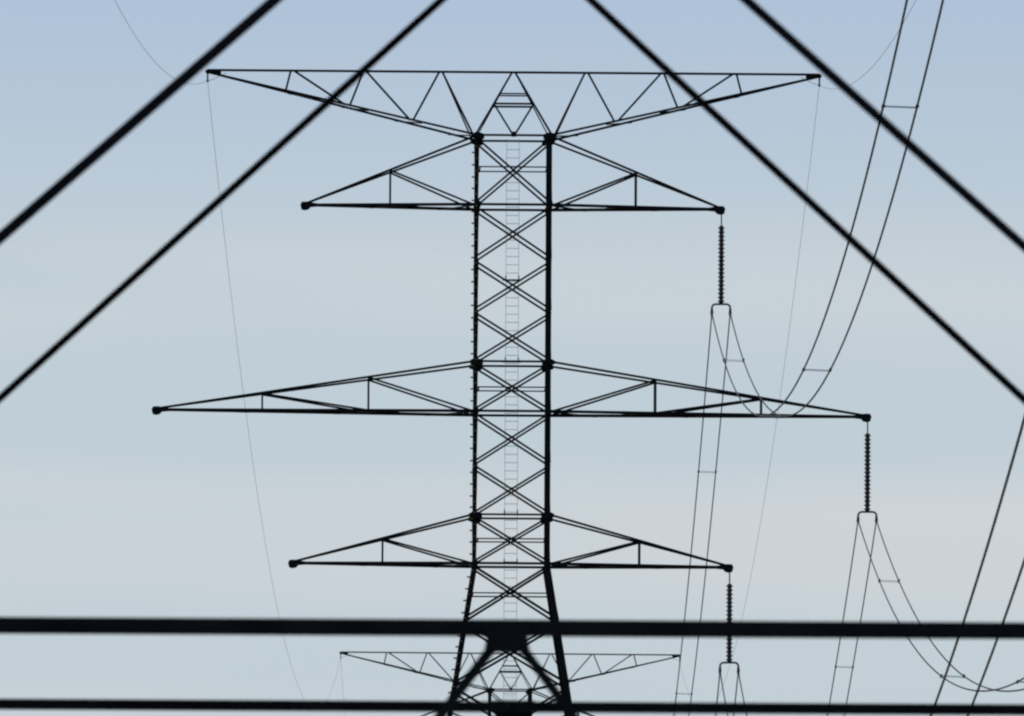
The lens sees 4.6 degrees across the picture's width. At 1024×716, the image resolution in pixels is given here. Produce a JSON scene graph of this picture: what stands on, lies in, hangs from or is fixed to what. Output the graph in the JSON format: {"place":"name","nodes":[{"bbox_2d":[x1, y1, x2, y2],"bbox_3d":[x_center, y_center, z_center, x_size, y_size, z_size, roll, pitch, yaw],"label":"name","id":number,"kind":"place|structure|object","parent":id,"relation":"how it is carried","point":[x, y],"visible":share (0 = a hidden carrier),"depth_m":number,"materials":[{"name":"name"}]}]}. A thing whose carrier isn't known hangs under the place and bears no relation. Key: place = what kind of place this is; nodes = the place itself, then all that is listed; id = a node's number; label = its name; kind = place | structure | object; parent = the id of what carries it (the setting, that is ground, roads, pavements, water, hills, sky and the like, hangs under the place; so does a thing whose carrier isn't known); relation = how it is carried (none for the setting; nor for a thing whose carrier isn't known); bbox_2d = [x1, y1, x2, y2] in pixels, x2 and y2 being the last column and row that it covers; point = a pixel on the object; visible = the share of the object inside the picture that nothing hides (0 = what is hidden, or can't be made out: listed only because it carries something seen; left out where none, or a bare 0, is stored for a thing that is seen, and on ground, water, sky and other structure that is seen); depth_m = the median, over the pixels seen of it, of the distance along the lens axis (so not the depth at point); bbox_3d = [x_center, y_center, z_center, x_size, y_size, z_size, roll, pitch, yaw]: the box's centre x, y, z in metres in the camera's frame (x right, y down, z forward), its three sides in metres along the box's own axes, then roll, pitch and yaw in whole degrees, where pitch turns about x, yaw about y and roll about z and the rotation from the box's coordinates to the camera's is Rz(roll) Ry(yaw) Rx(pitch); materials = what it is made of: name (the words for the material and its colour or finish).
{"place":"outdoors","nodes":[
{"label":"outdoors","id":0,"kind":"place"},
{"bbox_2d":[0,0,1023,715],"label":"sky","id":1,"kind":"structure","parent":0,"point":[110,506],"materials":[{"name":"blue"}]},
{"bbox_3d":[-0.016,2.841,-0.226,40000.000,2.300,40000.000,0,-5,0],"label":"ground","id":2,"kind":"structure","parent":0,"visible":0},
{"bbox_2d":[339,651,679,715],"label":"transmission tower","id":3,"kind":"structure","parent":2,"relation":"on","point":[528,691],"depth_m":783.75,"materials":[{"name":"metal"}]},
{"bbox_2d":[152,69,870,715],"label":"transmission tower","id":4,"kind":"structure","parent":2,"relation":"on","point":[476,365],"depth_m":434.19,"materials":[{"name":"metal"}]},
{"bbox_2d":[710,215,731,315],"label":"insulator string","id":5,"kind":"object","parent":4,"relation":"hanging from","point":[721,248],"visible":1,"depth_m":434.66,"materials":[{"name":"brown ceramic"}]},
{"bbox_2d":[673,316,729,715],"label":"twin conductor","id":6,"kind":"object","parent":5,"relation":"hanging from","point":[696,500],"visible":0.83,"depth_m":468.05,"materials":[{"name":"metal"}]},
{"bbox_2d":[711,0,943,417],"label":"twin conductor","id":7,"kind":"object","parent":5,"relation":"hanging from","point":[883,106],"visible":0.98,"depth_m":257.94,"materials":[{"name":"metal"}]},
{"bbox_2d":[718,573,739,673],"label":"insulator string","id":8,"kind":"object","parent":4,"relation":"hanging from","point":[729,614],"visible":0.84,"depth_m":433.70,"materials":[{"name":"brown ceramic"}]},
{"bbox_2d":[715,674,737,715],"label":"twin conductor","id":9,"kind":"object","parent":8,"relation":"hanging from","point":[718,689],"visible":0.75,"depth_m":437.00,"materials":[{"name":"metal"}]},
{"bbox_2d":[719,416,1023,715],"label":"twin conductor","id":10,"kind":"object","parent":8,"relation":"hanging from","point":[982,562],"visible":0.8,"depth_m":196.75,"materials":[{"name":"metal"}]},
{"bbox_2d":[856,422,877,523],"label":"insulator string","id":11,"kind":"object","parent":4,"relation":"hanging from","point":[867,464],"visible":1,"depth_m":434.19,"materials":[{"name":"brown ceramic"}]},
{"bbox_2d":[827,523,875,715],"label":"twin conductor","id":12,"kind":"object","parent":11,"relation":"hanging from","point":[844,614],"visible":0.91,"depth_m":450.57,"materials":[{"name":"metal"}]},
{"bbox_2d":[858,520,1023,691],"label":"twin conductor","id":13,"kind":"object","parent":11,"relation":"hanging from","point":[990,689],"visible":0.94,"depth_m":367.26,"materials":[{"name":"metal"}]},
{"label":"earth wire hanger","id":14,"kind":"object","parent":4,"relation":"hanging from","visible":0},
{"bbox_2d":[115,1,206,83],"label":"earth wire","id":15,"kind":"object","parent":14,"relation":"attached to","point":[145,50],"visible":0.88,"depth_m":362.17,"materials":[{"name":"metal"}]},
{"bbox_2d":[208,88,340,697],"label":"earth wire","id":16,"kind":"object","parent":14,"relation":"hanging from","point":[242,387],"visible":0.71,"depth_m":491.12,"materials":[{"name":"metal"}]},
{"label":"earth wire hanger","id":17,"kind":"object","parent":4,"relation":"hanging from","visible":0},
{"bbox_2d":[680,91,818,700],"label":"earth wire","id":18,"kind":"object","parent":17,"relation":"hanging from","point":[781,385],"visible":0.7,"depth_m":489.04,"materials":[{"name":"metal"}]},
{"bbox_2d":[819,0,915,88],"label":"earth wire","id":19,"kind":"object","parent":17,"relation":"attached to","point":[882,54],"visible":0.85,"depth_m":364.19,"materials":[{"name":"metal"}]},
{"bbox_2d":[0,0,1023,715],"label":"transmission tower","id":20,"kind":"structure","parent":2,"relation":"on","point":[510,636],"depth_m":79.29,"materials":[{"name":"metal"}]}
]}

